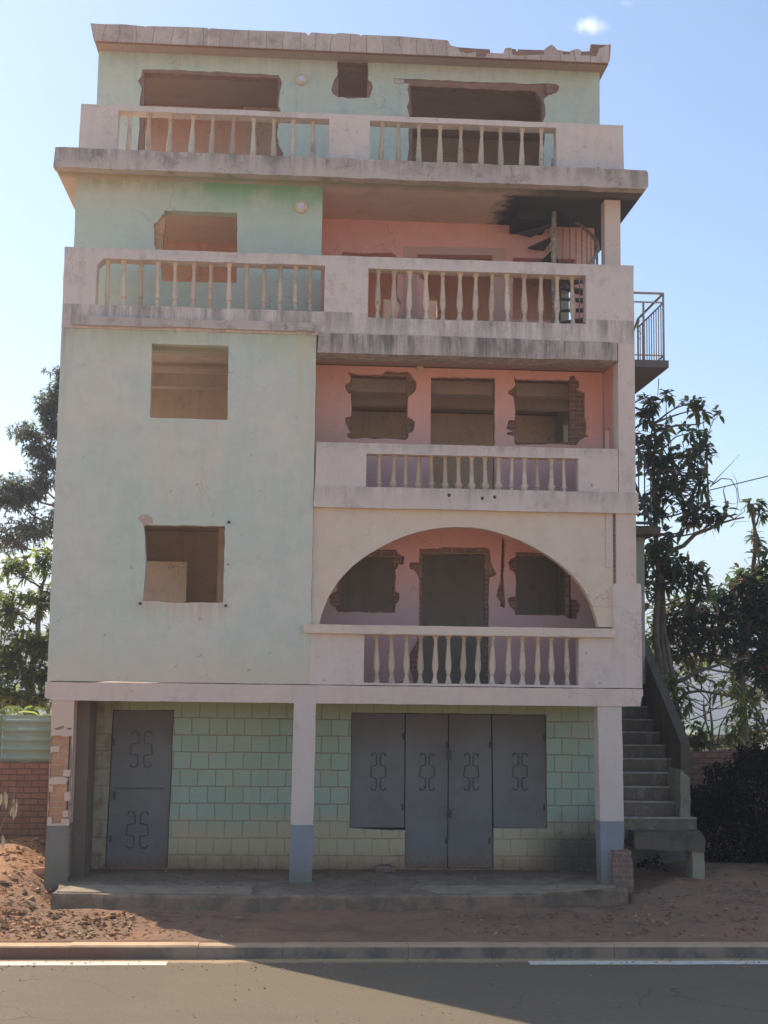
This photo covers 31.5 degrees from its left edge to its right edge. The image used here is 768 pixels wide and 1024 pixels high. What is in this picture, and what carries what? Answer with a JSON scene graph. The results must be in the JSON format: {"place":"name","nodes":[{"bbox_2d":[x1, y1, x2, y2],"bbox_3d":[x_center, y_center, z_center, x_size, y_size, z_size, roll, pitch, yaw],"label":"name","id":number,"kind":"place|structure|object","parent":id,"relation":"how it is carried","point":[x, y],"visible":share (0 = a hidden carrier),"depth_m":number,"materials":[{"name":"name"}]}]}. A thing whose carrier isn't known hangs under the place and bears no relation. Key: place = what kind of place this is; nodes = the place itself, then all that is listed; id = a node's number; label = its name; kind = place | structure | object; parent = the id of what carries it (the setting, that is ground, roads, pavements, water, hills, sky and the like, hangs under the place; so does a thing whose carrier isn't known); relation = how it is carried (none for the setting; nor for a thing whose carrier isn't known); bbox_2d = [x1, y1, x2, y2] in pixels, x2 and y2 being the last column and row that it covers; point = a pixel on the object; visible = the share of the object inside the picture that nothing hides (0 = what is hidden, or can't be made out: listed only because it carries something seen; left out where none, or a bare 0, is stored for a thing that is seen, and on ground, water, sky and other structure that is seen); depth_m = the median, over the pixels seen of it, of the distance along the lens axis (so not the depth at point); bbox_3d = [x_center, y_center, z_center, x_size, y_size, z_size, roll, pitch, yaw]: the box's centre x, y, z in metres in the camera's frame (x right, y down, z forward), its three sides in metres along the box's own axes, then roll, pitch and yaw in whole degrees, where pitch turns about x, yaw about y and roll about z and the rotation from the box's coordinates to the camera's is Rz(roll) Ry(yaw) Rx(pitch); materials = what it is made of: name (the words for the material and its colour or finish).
{"place":"outdoors","nodes":[
{"label":"outdoors","id":0,"kind":"place"},
{"bbox_2d":[0,975,659,1023],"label":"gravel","id":1,"kind":"structure","parent":0,"point":[358,1019],"depth_m":14.15,"materials":[{"name":"stone"}]},
{"bbox_2d":[0,958,759,970],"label":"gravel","id":2,"kind":"structure","parent":0,"point":[397,962],"depth_m":15.97,"materials":[{"name":"grey gravel"}]},
{"bbox_2d":[0,958,767,1023],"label":"road","id":3,"kind":"structure","parent":0,"point":[394,992],"depth_m":14.58,"materials":[{"name":"grey asphalt"}]},
{"bbox_2d":[0,961,167,964],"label":"road marking","id":4,"kind":"object","parent":3,"relation":"on","point":[88,963],"visible":1,"depth_m":15.80,"materials":[{"name":"paint"}]},
{"bbox_2d":[528,961,767,964],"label":"road marking","id":5,"kind":"object","parent":3,"relation":"on","point":[630,962],"visible":1,"depth_m":16.23,"materials":[{"name":"paint"}]},
{"bbox_2d":[0,733,767,958],"bbox_3d":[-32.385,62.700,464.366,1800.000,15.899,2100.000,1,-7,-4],"label":"ground","id":6,"kind":"structure","parent":0,"point":[350,925],"depth_m":17.49,"materials":[{"name":"brown soil"}]},
{"bbox_2d":[0,709,15,728],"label":"banana plant","id":7,"kind":"object","parent":6,"relation":"on","point":[3,712],"visible":0.09,"depth_m":23.78,"materials":[{"name":"green plant"}]},
{"bbox_2d":[0,789,21,846],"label":"dried plant","id":8,"kind":"object","parent":6,"relation":"on","point":[14,805],"visible":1,"depth_m":18.35,"materials":[{"name":"beige plant"}]},
{"bbox_2d":[2,705,45,714],"bbox_3d":[-6.417,4.646,24.030,0.824,2.468,0.681,1,-7,-4],"label":"banana plant","id":9,"kind":"object","parent":6,"relation":"on","point":[37,708],"visible":0.24,"depth_m":24.13,"materials":[{"name":"green plant"}]},
{"bbox_2d":[0,762,50,839],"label":"brick wall","id":10,"kind":"structure","parent":6,"relation":"on","point":[28,782],"depth_m":21.88,"materials":[{"name":"red brick"}]},
{"bbox_2d":[0,715,51,761],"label":"sheet metal fence","id":11,"kind":"object","parent":10,"relation":"on","point":[25,738],"visible":0.77,"depth_m":22.02,"materials":[{"name":"metal"}]},
{"bbox_2d":[0,542,51,714],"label":"mango tree","id":12,"kind":"object","parent":6,"relation":"on","point":[36,644],"visible":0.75,"depth_m":26.46,"materials":[{"name":"green plant"}]},
{"bbox_2d":[0,837,52,932],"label":"clods","id":13,"kind":"object","parent":6,"relation":"on","point":[32,897],"visible":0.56,"depth_m":18.64,"materials":[{"name":"brown soil"}]},
{"bbox_2d":[0,365,59,557],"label":"gum tree","id":14,"kind":"object","parent":6,"relation":"on","point":[20,494],"visible":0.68,"depth_m":31.29,"materials":[{"name":"green plant"}]},
{"bbox_2d":[16,708,49,714],"bbox_3d":[-5.856,4.568,23.146,0.923,2.436,0.749,3,-7,-22],"label":"banana plant","id":15,"kind":"object","parent":6,"relation":"on","point":[28,711],"visible":0.16,"depth_m":23.41,"materials":[{"name":"green plant"}]},
{"bbox_2d":[32,867,44,874],"bbox_3d":[-4.840,5.054,19.202,0.200,0.100,0.120,1,-7,-4],"label":"broken brick","id":16,"kind":"object","parent":6,"relation":"on","point":[39,871],"visible":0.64,"depth_m":19.15,"materials":[{"name":"brick"}]},
{"bbox_2d":[0,908,134,938],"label":"clods","id":17,"kind":"object","parent":6,"relation":"on","point":[78,921],"visible":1,"depth_m":16.99,"materials":[{"name":"brown soil"}]},
{"bbox_2d":[0,835,269,938],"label":"leaf litter","id":18,"kind":"object","parent":6,"relation":"on","point":[34,923],"visible":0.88,"depth_m":17.21,"materials":[{"name":"brown plant"}]},
{"bbox_2d":[44,23,704,912],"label":"derelict house","id":19,"kind":"structure","parent":6,"relation":"on","point":[346,401],"depth_m":20.48,"materials":[{"name":"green paint"}]},
{"bbox_2d":[106,711,173,866],"bbox_3d":[-3.642,4.125,20.362,0.923,2.303,0.060,1,-7,-4],"label":"side door","id":20,"kind":"structure","parent":19,"relation":"in","point":[140,783],"depth_m":20.36,"materials":[{"name":"grey paint"}]},
{"bbox_2d":[86,866,598,888],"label":"porch litter","id":21,"kind":"object","parent":19,"relation":"on","point":[350,869],"visible":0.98,"depth_m":19.98,"materials":[{"name":"beige plant"}]},
{"bbox_2d":[405,714,447,867],"bbox_3d":[0.641,4.219,20.644,0.653,2.298,0.048,1,-7,-4],"label":"garage door","id":22,"kind":"structure","parent":19,"relation":"in","point":[426,738],"depth_m":20.64,"materials":[{"name":"grey paint"}]},
{"bbox_2d":[359,681,563,687],"bbox_3d":[1.179,2.588,20.284,3.077,0.146,0.867,1,-7,-4],"label":"balcony rubble","id":23,"kind":"object","parent":19,"relation":"on","point":[454,682],"visible":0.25,"depth_m":20.22,"materials":[{"name":"concrete"}]},
{"bbox_2d":[447,714,492,868],"bbox_3d":[1.301,4.231,20.680,0.710,2.298,0.065,1,-7,-4],"label":"garage door","id":24,"kind":"structure","parent":19,"relation":"in","point":[469,811],"depth_m":20.68,"materials":[{"name":"grey paint"}]},
{"bbox_2d":[646,476,767,504],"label":"overhead cable","id":25,"kind":"object","parent":19,"relation":"attached to","point":[730,485],"visible":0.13,"depth_m":29.44,"materials":[{"name":"metal"}]},
{"bbox_2d":[0,942,767,958],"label":"kerb","id":26,"kind":"structure","parent":6,"relation":"on","point":[163,950],"depth_m":16.32,"materials":[{"name":"concrete"}]},
{"bbox_2d":[435,872,767,938],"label":"leaf litter","id":27,"kind":"object","parent":6,"relation":"on","point":[622,913],"visible":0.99,"depth_m":17.81,"materials":[{"name":"brown plant"}]},
{"bbox_2d":[564,893,763,936],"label":"clods","id":28,"kind":"object","parent":6,"relation":"on","point":[665,923],"visible":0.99,"depth_m":17.63,"materials":[{"name":"brown soil"}]},
{"bbox_2d":[635,389,738,678],"bbox_3d":[5.717,2.006,25.951,2.230,8.875,1.222,1,-7,-4],"label":"loquat tree","id":29,"kind":"object","parent":6,"relation":"on","point":[675,574],"visible":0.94,"depth_m":26.16,"materials":[{"name":"green plant"}]},
{"bbox_2d":[633,739,767,871],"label":"hedge","id":30,"kind":"object","parent":6,"relation":"on","point":[709,808],"visible":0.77,"depth_m":21.07,"materials":[{"name":"green plant"}]},
{"bbox_2d":[647,379,763,683],"bbox_3d":[6.303,1.932,26.649,2.396,9.190,0.180,1,-7,-4],"label":"bare branch tree","id":31,"kind":"object","parent":6,"relation":"on","point":[662,623],"visible":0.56,"depth_m":26.76,"materials":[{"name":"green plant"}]},
{"bbox_2d":[663,635,747,747],"bbox_3d":[6.006,4.344,25.344,1.616,4.093,0.140,1,-7,-4],"label":"crooked tree","id":32,"kind":"object","parent":6,"relation":"on","point":[670,662],"visible":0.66,"depth_m":25.44,"materials":[{"name":"brown plant"}]},
{"bbox_2d":[645,498,767,748],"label":"loquat tree","id":33,"kind":"object","parent":6,"relation":"on","point":[747,619],"visible":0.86,"depth_m":27.41,"materials":[{"name":"green plant"}]},
{"bbox_2d":[650,641,767,750],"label":"understorey tree","id":34,"kind":"object","parent":6,"relation":"on","point":[756,733],"visible":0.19,"depth_m":28.85,"materials":[{"name":"green plant"}]},
{"bbox_2d":[661,670,759,750],"bbox_3d":[5.874,4.624,24.907,2.009,3.440,0.667,1,-7,-4],"label":"scrub tree","id":35,"kind":"object","parent":6,"relation":"on","point":[702,737],"visible":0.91,"depth_m":24.97,"materials":[{"name":"green plant"}]},
{"bbox_2d":[684,721,737,750],"bbox_3d":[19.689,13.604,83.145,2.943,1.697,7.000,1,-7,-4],"label":"house","id":36,"kind":"structure","parent":6,"relation":"on","point":[715,725],"depth_m":81.41,"materials":[{"name":"white paint"}]},
{"bbox_2d":[690,749,767,841],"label":"brick wall","id":37,"kind":"structure","parent":6,"relation":"on","point":[699,760],"depth_m":23.90,"materials":[{"name":"brick"}]},
{"bbox_2d":[0,631,767,729],"bbox_3d":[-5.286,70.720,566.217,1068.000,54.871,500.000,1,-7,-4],"label":"hills","id":38,"kind":"structure","parent":0,"point":[718,713],"depth_m":449.09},
{"bbox_2d":[0,0,767,650],"label":"sky","id":39,"kind":"structure","parent":0,"point":[685,81],"materials":[{"name":"blue"}]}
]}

